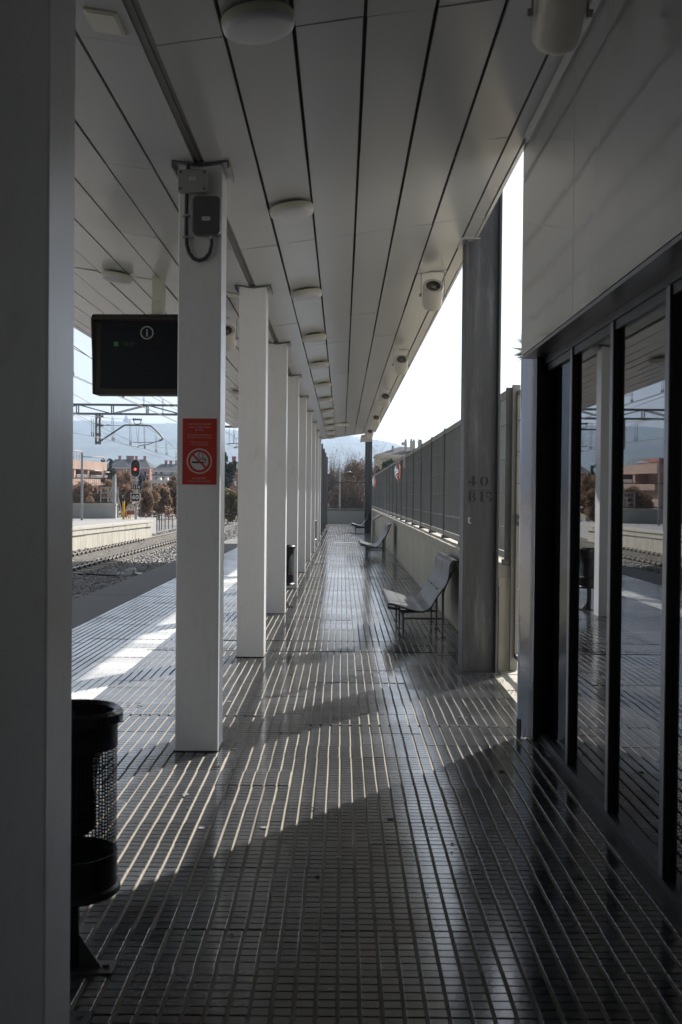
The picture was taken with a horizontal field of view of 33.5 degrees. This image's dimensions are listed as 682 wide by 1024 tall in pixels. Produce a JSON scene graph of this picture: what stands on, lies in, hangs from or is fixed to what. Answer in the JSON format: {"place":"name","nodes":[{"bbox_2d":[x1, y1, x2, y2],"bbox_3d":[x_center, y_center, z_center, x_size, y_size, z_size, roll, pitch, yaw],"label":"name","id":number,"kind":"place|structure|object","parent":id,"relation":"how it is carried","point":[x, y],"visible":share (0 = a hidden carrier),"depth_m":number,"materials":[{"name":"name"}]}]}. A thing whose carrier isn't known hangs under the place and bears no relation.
{"place":"outdoors","nodes":[
{"label":"outdoors","id":0,"kind":"place"},
{"bbox_2d":[73,520,135,525],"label":"opposite platform","id":1,"kind":"structure","parent":0,"point":[82,522],"depth_m":49.61,"materials":[{"name":"concrete"}]},
{"bbox_2d":[81,453,104,519],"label":"platform lamp","id":2,"kind":"object","parent":1,"relation":"on","point":[82,456],"visible":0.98,"depth_m":51.95,"materials":[{"name":"metal"}]},
{"bbox_2d":[72,522,151,550],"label":"opposite platform wall","id":3,"kind":"structure","parent":0,"point":[90,538],"depth_m":45.37,"materials":[{"name":"beige concrete"}]},
{"bbox_2d":[73,520,152,530],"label":"opposite platform edge","id":4,"kind":"object","parent":3,"relation":"on","point":[82,527],"visible":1,"depth_m":45.42,"materials":[{"name":"concrete"}]},
{"bbox_2d":[73,517,155,533],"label":"platform extension","id":5,"kind":"object","parent":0,"point":[153,524],"visible":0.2,"depth_m":57.01,"materials":[{"name":"concrete"}]},
{"bbox_2d":[73,503,117,518],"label":"platform back wall","id":6,"kind":"structure","parent":5,"relation":"on","point":[95,510],"depth_m":57.02,"materials":[{"name":"grey concrete"}]},
{"bbox_2d":[73,474,115,503],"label":"fence","id":7,"kind":"object","parent":6,"relation":"on","point":[113,478],"depth_m":57.08,"materials":[{"name":"grey"}]},
{"bbox_2d":[100,487,117,517],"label":"gate","id":8,"kind":"structure","parent":5,"relation":"on","point":[108,492],"depth_m":57.98,"materials":[{"name":"metal"}]},
{"bbox_2d":[121,495,124,518],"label":"marker post","id":9,"kind":"object","parent":5,"relation":"on","point":[123,505],"visible":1,"depth_m":53.97,"materials":[{"name":"metal"}]},
{"bbox_2d":[126,504,134,518],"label":"warning sign","id":10,"kind":"object","parent":5,"relation":"on","point":[130,509],"visible":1,"depth_m":54.50,"materials":[{"name":"grey"}]},
{"bbox_2d":[131,459,142,518],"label":"railway signal","id":11,"kind":"object","parent":5,"relation":"on","point":[135,473],"visible":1,"depth_m":54.91,"materials":[{"name":"metal"}]},
{"bbox_2d":[118,513,236,532],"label":"fence","id":12,"kind":"object","parent":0,"point":[164,526],"depth_m":83.40,"materials":[{"name":"metal"}]},
{"bbox_2d":[225,452,236,489],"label":"conifer tree","id":13,"kind":"object","parent":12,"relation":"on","point":[230,468],"visible":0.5,"depth_m":117.60,"materials":[{"name":"green plant"}]},
{"bbox_2d":[73,420,502,496],"bbox_3d":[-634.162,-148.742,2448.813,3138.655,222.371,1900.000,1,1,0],"label":"wooded hills","id":14,"kind":"structure","parent":0,"point":[107,449],"depth_m":2596.56,"materials":[{"name":"blue plant"}]},
{"bbox_2d":[73,151,523,458],"label":"sky","id":15,"kind":"structure","parent":0,"point":[427,401],"materials":[{"name":"white"}]},
{"bbox_2d":[119,499,517,661],"bbox_3d":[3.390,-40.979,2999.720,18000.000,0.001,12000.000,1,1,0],"label":"ground","id":16,"kind":"structure","parent":0,"point":[327,508],"depth_m":204.42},
{"bbox_2d":[73,453,109,489],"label":"brick building","id":17,"kind":"structure","parent":16,"relation":"on","point":[93,469],"depth_m":127.13,"materials":[{"name":"orange"}]},
{"bbox_2d":[103,468,117,501],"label":"green tree","id":18,"kind":"object","parent":16,"relation":"on","point":[111,473],"visible":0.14,"depth_m":134.66,"materials":[{"name":"green plant"}]},
{"bbox_2d":[104,456,155,499],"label":"apartment block","id":19,"kind":"structure","parent":16,"relation":"on","point":[119,464],"depth_m":400.93,"materials":[{"name":"grey brick"}]},
{"bbox_2d":[138,471,143,490],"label":"cypress","id":20,"kind":"object","parent":16,"relation":"on","point":[141,477],"visible":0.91,"depth_m":154.82,"materials":[{"name":"green plant"}]},
{"bbox_2d":[148,478,173,489],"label":"white block","id":21,"kind":"structure","parent":16,"relation":"on","point":[159,481],"depth_m":299.97,"materials":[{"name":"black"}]},
{"bbox_2d":[151,460,176,479],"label":"apartment block","id":22,"kind":"structure","parent":16,"relation":"on","point":[165,470],"depth_m":379.94,"materials":[{"name":"stone"}]},
{"bbox_2d":[228,456,237,491],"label":"brick house","id":23,"kind":"structure","parent":16,"relation":"on","point":[232,487],"depth_m":259.97,"materials":[{"name":"brick"}]},
{"bbox_2d":[373,439,421,468],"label":"white house","id":24,"kind":"structure","parent":16,"relation":"on","point":[395,454],"depth_m":150.79,"materials":[{"name":"stone"}]},
{"bbox_2d":[509,334,521,361],"bbox_3d":[2.611,-0.230,14.986,0.828,4.341,0.770,1,1,0],"label":"palm tree","id":25,"kind":"object","parent":16,"relation":"on","point":[519,350],"visible":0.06,"depth_m":15.02,"materials":[{"name":"green plant"}]},
{"bbox_2d":[70,523,681,1023],"bbox_3d":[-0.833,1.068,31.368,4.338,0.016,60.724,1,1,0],"label":"platform paving","id":26,"kind":"structure","parent":0,"point":[94,675],"depth_m":4.96,"materials":[{"name":"grey tile"}]},
{"bbox_2d":[0,0,75,1023],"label":"platform column","id":27,"kind":"structure","parent":26,"relation":"on","point":[37,118],"depth_m":2.79,"materials":[{"name":"grey metal"}]},
{"bbox_2d":[70,699,122,1023],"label":"litter bin","id":28,"kind":"object","parent":26,"relation":"on","point":[94,879],"visible":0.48,"depth_m":3.56,"materials":[{"name":"black metal"}]},
{"bbox_2d":[171,160,233,751],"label":"platform column","id":29,"kind":"structure","parent":26,"relation":"on","point":[200,523],"depth_m":6.70,"materials":[{"name":"grey metal"}]},
{"bbox_2d":[178,169,207,193],"bbox_3d":[-0.866,-1.932,6.629,0.172,0.131,0.087,1,1,0],"label":"junction box","id":30,"kind":"object","parent":29,"relation":"attached to","point":[192,181],"visible":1,"depth_m":6.59,"materials":[{"name":"grey"}]},
{"bbox_2d":[183,163,214,262],"bbox_3d":[-0.837,-1.754,6.654,0.191,0.576,0.043,1,1,0],"label":"cable conduit","id":31,"kind":"object","parent":29,"relation":"attached to","point":[186,215],"visible":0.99,"depth_m":6.64,"materials":[{"name":"grey plastic"}]},
{"bbox_2d":[182,418,216,484],"bbox_3d":[-0.837,-0.357,6.694,0.201,0.391,0.005,1,1,0],"label":"no smoking sign","id":32,"kind":"object","parent":29,"relation":"attached to","point":[199,446],"visible":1,"depth_m":6.69,"materials":[{"name":"red"}]},
{"bbox_2d":[192,196,220,236],"bbox_3d":[-0.787,-1.734,6.640,0.164,0.226,0.072,1,1,0],"label":"antenna box","id":33,"kind":"object","parent":29,"relation":"attached to","point":[206,215],"visible":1,"depth_m":6.61,"materials":[{"name":"grey plastic"}]},
{"bbox_2d":[235,285,272,656],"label":"platform column","id":34,"kind":"structure","parent":26,"relation":"on","point":[252,468],"depth_m":10.62,"materials":[{"name":"grey metal"}]},
{"bbox_2d":[266,342,290,613],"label":"platform column","id":35,"kind":"structure","parent":26,"relation":"on","point":[277,477],"depth_m":14.54,"materials":[{"name":"grey metal"}]},
{"bbox_2d":[286,545,294,606],"bbox_3d":[-0.795,0.876,15.465,0.338,0.842,0.338,1,1,0],"label":"litter bin","id":36,"kind":"object","parent":26,"relation":"on","point":[290,576],"visible":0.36,"depth_m":15.37,"materials":[{"name":"black metal"}]},
{"bbox_2d":[286,375,301,588],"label":"platform column","id":37,"kind":"structure","parent":26,"relation":"on","point":[292,460],"depth_m":18.45,"materials":[{"name":"grey metal"}]},
{"bbox_2d":[78,577,515,727],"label":"expansion joints","id":38,"kind":"object","parent":26,"relation":"on","point":[308,651],"visible":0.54,"depth_m":11.09,"materials":[{"name":"grey metal"}]},
{"bbox_2d":[298,396,308,571],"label":"platform column","id":39,"kind":"structure","parent":26,"relation":"on","point":[302,482],"depth_m":22.38,"materials":[{"name":"grey"}]},
{"bbox_2d":[305,411,313,560],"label":"platform column","id":40,"kind":"structure","parent":26,"relation":"on","point":[308,483],"depth_m":26.30,"materials":[{"name":"grey metal"}]},
{"bbox_2d":[311,422,317,551],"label":"platform column","id":41,"kind":"structure","parent":26,"relation":"on","point":[313,487],"depth_m":30.22,"materials":[{"name":"grey metal"}]},
{"bbox_2d":[315,430,319,545],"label":"platform column","id":42,"kind":"structure","parent":26,"relation":"on","point":[317,479],"depth_m":34.13,"materials":[{"name":"grey"}]},
{"bbox_2d":[318,437,322,540],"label":"platform column","id":43,"kind":"structure","parent":26,"relation":"on","point":[319,511],"depth_m":38.06,"materials":[{"name":"grey"}]},
{"bbox_2d":[321,444,322,534],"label":"steel column","id":44,"kind":"structure","parent":26,"relation":"on","point":[321,484],"depth_m":43.64,"materials":[{"name":"metal"}]},
{"bbox_2d":[322,449,324,530],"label":"steel column","id":45,"kind":"structure","parent":26,"relation":"on","point":[323,488],"depth_m":48.35,"materials":[{"name":"metal"}]},
{"bbox_2d":[324,453,325,527],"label":"steel column","id":46,"kind":"structure","parent":26,"relation":"on","point":[325,496],"depth_m":52.84,"materials":[{"name":"metal"}]},
{"bbox_2d":[326,457,327,524],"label":"steel column","id":47,"kind":"structure","parent":26,"relation":"on","point":[326,486],"depth_m":58.34,"materials":[{"name":"metal"}]},
{"bbox_2d":[120,570,582,1023],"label":"paving specks","id":48,"kind":"object","parent":26,"relation":"on","point":[515,1021],"visible":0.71,"depth_m":5.34,"materials":[{"name":"grey"}]},
{"bbox_2d":[351,512,369,532],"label":"bench","id":49,"kind":"object","parent":26,"relation":"on","point":[354,524],"visible":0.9,"depth_m":46.66,"materials":[{"name":"metal"}]},
{"bbox_2d":[364,441,371,532],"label":"steel column","id":50,"kind":"structure","parent":26,"relation":"on","point":[368,476],"depth_m":47.07,"materials":[{"name":"grey metal"}]},
{"bbox_2d":[359,522,391,558],"bbox_3d":[0.849,0.701,28.312,0.764,0.847,1.800,1,1,0],"label":"bench","id":51,"kind":"object","parent":26,"relation":"on","point":[376,545],"visible":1,"depth_m":28.02,"materials":[{"name":"metal"}]},
{"bbox_2d":[370,514,381,542],"bbox_3d":[1.156,0.533,37.124,0.472,0.931,0.185,0,1,-24],"label":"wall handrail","id":52,"kind":"object","parent":26,"relation":"on","point":[372,525],"depth_m":37.05,"materials":[{"name":"metal"}]},
{"bbox_2d":[327,509,429,529],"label":"end wall","id":53,"kind":"structure","parent":26,"relation":"on","point":[346,516],"depth_m":62.01,"materials":[{"name":"grey concrete"}]},
{"bbox_2d":[327,482,364,508],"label":"end fence","id":54,"kind":"object","parent":53,"relation":"on","point":[347,507],"visible":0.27,"depth_m":62.07,"materials":[{"name":"grey"}]},
{"bbox_2d":[382,552,458,637],"bbox_3d":[0.881,0.924,13.054,0.764,0.847,1.800,1,1,0],"label":"bench","id":55,"kind":"object","parent":26,"relation":"on","point":[424,599],"visible":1,"depth_m":12.79,"materials":[{"name":"metal"}]},
{"bbox_2d":[454,191,502,674],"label":"steel column","id":56,"kind":"structure","parent":26,"relation":"on","point":[480,450],"depth_m":9.87,"materials":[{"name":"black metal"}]},
{"bbox_2d":[516,0,681,936],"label":"station building","id":57,"kind":"structure","parent":26,"relation":"on","point":[599,689],"depth_m":5.22,"materials":[{"name":"grey"}]},
{"bbox_2d":[74,0,590,438],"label":"platform canopy","id":58,"kind":"object","parent":57,"relation":"attached to","point":[386,138],"visible":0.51,"depth_m":6.85,"materials":[{"name":"grey metal"}]},
{"bbox_2d":[83,7,126,35],"bbox_3d":[-0.977,-2.030,4.692,0.140,0.016,0.220,9,1,0],"label":"emergency light","id":59,"kind":"object","parent":58,"relation":"attached to","point":[105,21],"visible":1,"depth_m":4.67,"materials":[{"name":"beige plastic"}]},
{"bbox_2d":[100,271,131,283],"bbox_3d":[-2.173,-2.271,10.950,0.307,0.112,0.306,1,1,0],"label":"ceiling lamp","id":60,"kind":"object","parent":58,"relation":"attached to","point":[116,277],"visible":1,"depth_m":10.84,"materials":[{"name":"grey plastic"}]},
{"bbox_2d":[91,277,177,396],"bbox_3d":[-1.772,-1.702,10.938,1.220,1.144,0.320,1,1,3],"label":"information display","id":61,"kind":"object","parent":58,"relation":"hanging from","point":[134,354],"visible":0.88,"depth_m":10.87,"materials":[{"name":"black"}]},
{"bbox_2d":[226,318,238,351],"bbox_3d":[-1.298,-2.018,12.879,0.264,0.378,0.314,1,1,0],"label":"loudspeaker","id":62,"kind":"object","parent":58,"relation":"attached to","point":[231,338],"visible":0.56,"depth_m":12.83,"materials":[{"name":"beige"}]},
{"bbox_2d":[226,292,238,297],"bbox_3d":[-1.060,-2.139,11.171,0.140,0.016,0.220,9,1,0],"label":"emergency light","id":63,"kind":"object","parent":58,"relation":"attached to","point":[232,295],"visible":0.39,"depth_m":11.12,"materials":[{"name":"beige plastic"}]},
{"bbox_2d":[221,0,294,44],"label":"ceiling lamp","id":64,"kind":"object","parent":58,"relation":"attached to","point":[257,22],"visible":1,"depth_m":4.63,"materials":[{"name":"grey plastic"}]},
{"bbox_2d":[269,201,313,220],"bbox_3d":[-0.342,-2.083,7.831,0.307,0.112,0.306,1,1,0],"label":"ceiling lamp","id":65,"kind":"object","parent":58,"relation":"attached to","point":[291,210],"visible":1,"depth_m":7.73,"materials":[{"name":"grey plastic"}]},
{"bbox_2d":[291,288,321,300],"bbox_3d":[-0.338,-2.131,11.091,0.307,0.112,0.306,1,1,0],"label":"ceiling lamp","id":66,"kind":"object","parent":58,"relation":"attached to","point":[306,294],"visible":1,"depth_m":10.99,"materials":[{"name":"grey plastic"}]},
{"bbox_2d":[302,333,325,342],"bbox_3d":[-0.335,-2.175,14.150,0.307,0.112,0.306,1,1,0],"label":"ceiling lamp","id":67,"kind":"object","parent":58,"relation":"attached to","point":[314,337],"visible":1,"depth_m":14.04,"materials":[{"name":"grey"}]},
{"bbox_2d":[309,361,328,368],"bbox_3d":[-0.332,-2.219,17.100,0.307,0.112,0.306,1,1,0],"label":"ceiling lamp","id":68,"kind":"object","parent":58,"relation":"attached to","point":[319,365],"visible":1,"depth_m":17.00,"materials":[{"name":"grey"}]},
{"bbox_2d":[314,382,330,388],"bbox_3d":[-0.328,-2.265,20.270,0.307,0.112,0.306,1,1,0],"label":"ceiling lamp","id":69,"kind":"object","parent":58,"relation":"attached to","point":[322,385],"visible":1,"depth_m":20.16,"materials":[{"name":"grey"}]},
{"bbox_2d":[318,397,332,402],"bbox_3d":[-0.324,-2.310,23.339,0.307,0.112,0.306,1,1,0],"label":"ceiling lamp","id":70,"kind":"object","parent":58,"relation":"attached to","point":[325,399],"visible":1,"depth_m":23.23,"materials":[{"name":"grey"}]},
{"bbox_2d":[321,409,333,413],"bbox_3d":[-0.321,-2.355,26.469,0.307,0.112,0.306,1,1,0],"label":"ceiling lamp","id":71,"kind":"object","parent":58,"relation":"attached to","point":[325,411],"visible":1,"depth_m":26.36,"materials":[{"name":"grey"}]},
{"bbox_2d":[360,433,371,441],"bbox_3d":[0.875,-2.612,39.537,0.418,0.345,0.176,1,1,0],"label":"floodlight","id":72,"kind":"object","parent":58,"relation":"attached to","point":[364,438],"visible":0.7,"depth_m":39.46,"materials":[{"name":"metal"}]},
{"bbox_2d":[366,427,373,438],"bbox_3d":[0.920,-2.514,35.871,0.264,0.378,0.314,1,1,0],"label":"loudspeaker","id":73,"kind":"object","parent":58,"relation":"attached to","point":[369,433],"visible":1,"depth_m":35.82,"materials":[{"name":"white"}]},
{"bbox_2d":[371,412,380,425],"bbox_3d":[0.912,-2.420,29.472,0.264,0.378,0.314,1,1,0],"label":"loudspeaker","id":74,"kind":"object","parent":58,"relation":"attached to","point":[375,420],"visible":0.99,"depth_m":29.42,"materials":[{"name":"white"}]},
{"bbox_2d":[379,393,391,407],"bbox_3d":[0.905,-2.328,23.173,0.264,0.378,0.314,1,1,0],"label":"loudspeaker","id":75,"kind":"object","parent":58,"relation":"attached to","point":[384,400],"visible":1,"depth_m":23.12,"materials":[{"name":"white"}]},
{"bbox_2d":[392,350,409,374],"bbox_3d":[0.898,-2.237,16.923,0.264,0.378,0.314,1,1,0],"label":"loudspeaker","id":76,"kind":"object","parent":58,"relation":"attached to","point":[401,364],"visible":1,"depth_m":16.87,"materials":[{"name":"white"}]},
{"bbox_2d":[419,271,445,311],"bbox_3d":[0.891,-2.151,11.024,0.264,0.378,0.314,1,1,0],"label":"loudspeaker","id":77,"kind":"object","parent":58,"relation":"attached to","point":[432,295],"visible":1,"depth_m":10.97,"materials":[{"name":"white plastic"}]},
{"bbox_2d":[527,0,592,55],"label":"loudspeaker","id":78,"kind":"object","parent":58,"relation":"attached to","point":[557,27],"visible":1,"depth_m":4.54,"materials":[{"name":"white plastic"}]},
{"bbox_2d":[494,662,517,702],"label":"pavement","id":79,"kind":"structure","parent":0,"point":[509,677],"depth_m":9.52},
{"bbox_2d":[372,508,509,669],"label":"wall","id":80,"kind":"structure","parent":79,"relation":"on","point":[414,550],"depth_m":16.47,"materials":[{"name":"concrete"}]},
{"bbox_2d":[372,388,511,563],"bbox_3d":[1.527,-0.691,35.407,0.120,1.565,50.790,1,1,0],"label":"fence","id":81,"kind":"object","parent":80,"relation":"on","point":[423,491],"visible":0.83,"depth_m":17.21,"materials":[{"name":"metal"}]},
{"bbox_2d":[394,462,400,480],"bbox_3d":[1.402,-1.003,28.029,0.162,0.494,0.494,1,1,0],"label":"convex mirror","id":82,"kind":"object","parent":81,"relation":"attached to","point":[397,471],"visible":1,"depth_m":27.87,"materials":[{"name":"white mirror"}]},
{"bbox_2d":[509,385,520,669],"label":"side gate","id":83,"kind":"structure","parent":79,"relation":"on","point":[514,532],"depth_m":9.98,"materials":[{"name":"metal"}]},
{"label":"embankment","id":84,"kind":"structure","parent":0,"visible":0},
{"bbox_2d":[73,480,98,501],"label":"plane tree","id":85,"kind":"object","parent":84,"relation":"on","point":[87,490],"visible":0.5,"depth_m":91.56,"materials":[{"name":"brown plant"}]},
{"bbox_2d":[86,477,116,503],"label":"plane tree","id":86,"kind":"object","parent":84,"relation":"on","point":[107,482],"visible":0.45,"depth_m":95.70,"materials":[{"name":"brown plant"}]},
{"bbox_2d":[116,468,132,515],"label":"plane tree","id":87,"kind":"object","parent":84,"relation":"on","point":[120,479],"visible":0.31,"depth_m":103.86,"materials":[{"name":"brown plant"}]},
{"bbox_2d":[116,483,133,516],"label":"plane tree","id":88,"kind":"object","parent":84,"relation":"on","point":[126,491],"visible":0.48,"depth_m":83.65,"materials":[{"name":"brown plant"}]},
{"bbox_2d":[133,478,160,517],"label":"plane tree","id":89,"kind":"object","parent":84,"relation":"on","point":[147,503],"visible":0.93,"depth_m":87.81,"materials":[{"name":"brown plant"}]},
{"bbox_2d":[72,517,237,599],"bbox_3d":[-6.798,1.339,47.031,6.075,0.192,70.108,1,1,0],"label":"ballast stones","id":90,"kind":"object","parent":84,"relation":"on","point":[163,556],"visible":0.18,"depth_m":32.46,"materials":[{"name":"grey gravel"}]},
{"bbox_2d":[72,568,140,575],"bbox_3d":[-5.092,1.539,28.631,4.217,0.169,1.418,1,1,18],"label":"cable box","id":91,"kind":"object","parent":90,"relation":"on","point":[131,571],"visible":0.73,"depth_m":28.94,"materials":[{"name":"grey"}]},
{"bbox_2d":[72,518,237,576],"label":"railway track","id":92,"kind":"structure","parent":90,"relation":"on","point":[109,560],"depth_m":39.55,"materials":[{"name":"grey"}]},
{"bbox_2d":[73,403,237,447],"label":"catenary gantry","id":93,"kind":"object","parent":84,"relation":"on","point":[98,415],"visible":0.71,"depth_m":84.85,"materials":[{"name":"metal"}]},
{"bbox_2d":[73,432,176,458],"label":"overhead wire","id":94,"kind":"object","parent":93,"relation":"hanging from","point":[122,443],"visible":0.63,"depth_m":80.20,"materials":[{"name":"grey"}]},
{"bbox_2d":[143,513,176,530],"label":"lineside fence","id":95,"kind":"object","parent":84,"relation":"on","point":[161,521],"visible":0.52,"depth_m":66.00,"materials":[{"name":"grey metal"}]},
{"bbox_2d":[152,483,173,519],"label":"plane tree","id":96,"kind":"object","parent":84,"relation":"on","point":[164,494],"visible":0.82,"depth_m":91.69,"materials":[{"name":"brown plant"}]},
{"bbox_2d":[158,475,176,518],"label":"plane tree","id":97,"kind":"object","parent":84,"relation":"on","point":[173,490],"visible":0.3,"depth_m":95.67,"materials":[{"name":"brown plant"}]},
{"bbox_2d":[224,487,237,521],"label":"reed bush","id":98,"kind":"object","parent":84,"relation":"on","point":[230,504],"visible":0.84,"depth_m":87.55,"materials":[{"name":"green plant"}]},
{"bbox_2d":[327,446,353,508],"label":"bare tree","id":99,"kind":"object","parent":84,"relation":"on","point":[333,474],"visible":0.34,"depth_m":95.64,"materials":[{"name":"brown plant"}]},
{"bbox_2d":[339,471,349,508],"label":"street lamp","id":100,"kind":"object","parent":84,"relation":"on","point":[340,473],"visible":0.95,"depth_m":75.94,"materials":[{"name":"metal"}]},
{"bbox_2d":[328,467,364,508],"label":"bare tree","id":101,"kind":"object","parent":84,"relation":"on","point":[344,498],"visible":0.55,"depth_m":79.48,"materials":[{"name":"brown plant"}]},
{"bbox_2d":[328,439,385,508],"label":"bare tree","id":102,"kind":"object","parent":84,"relation":"on","point":[357,466],"visible":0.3,"depth_m":87.63,"materials":[{"name":"brown plant"}]},
{"bbox_2d":[360,458,383,487],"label":"bare tree","id":103,"kind":"object","parent":84,"relation":"on","point":[375,471],"visible":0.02,"depth_m":99.60,"materials":[{"name":"brown plant"}]},
{"bbox_2d":[374,458,394,472],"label":"pine tree","id":104,"kind":"object","parent":84,"relation":"on","point":[387,462],"visible":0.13,"depth_m":104.61,"materials":[{"name":"green plant"}]},
{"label":"platform side","id":105,"kind":"structure","parent":0,"visible":0},
{"bbox_2d":[72,537,236,628],"bbox_3d":[-3.415,1.151,27.024,0.799,0.103,71.994,1,1,0],"label":"platform edge","id":106,"kind":"object","parent":105,"relation":"on","point":[88,607],"visible":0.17,"depth_m":17.45,"materials":[{"name":"grey concrete"}]},
{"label":"overhead wire","id":107,"kind":"object","parent":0,"visible":0},
{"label":"dropper wire","id":108,"kind":"object","parent":107,"relation":"hanging from","visible":0},
{"bbox_2d":[73,376,236,448],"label":"overhead wire","id":109,"kind":"object","parent":108,"relation":"hanging from","point":[136,404],"visible":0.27,"depth_m":45.55,"materials":[{"name":"grey"}]},
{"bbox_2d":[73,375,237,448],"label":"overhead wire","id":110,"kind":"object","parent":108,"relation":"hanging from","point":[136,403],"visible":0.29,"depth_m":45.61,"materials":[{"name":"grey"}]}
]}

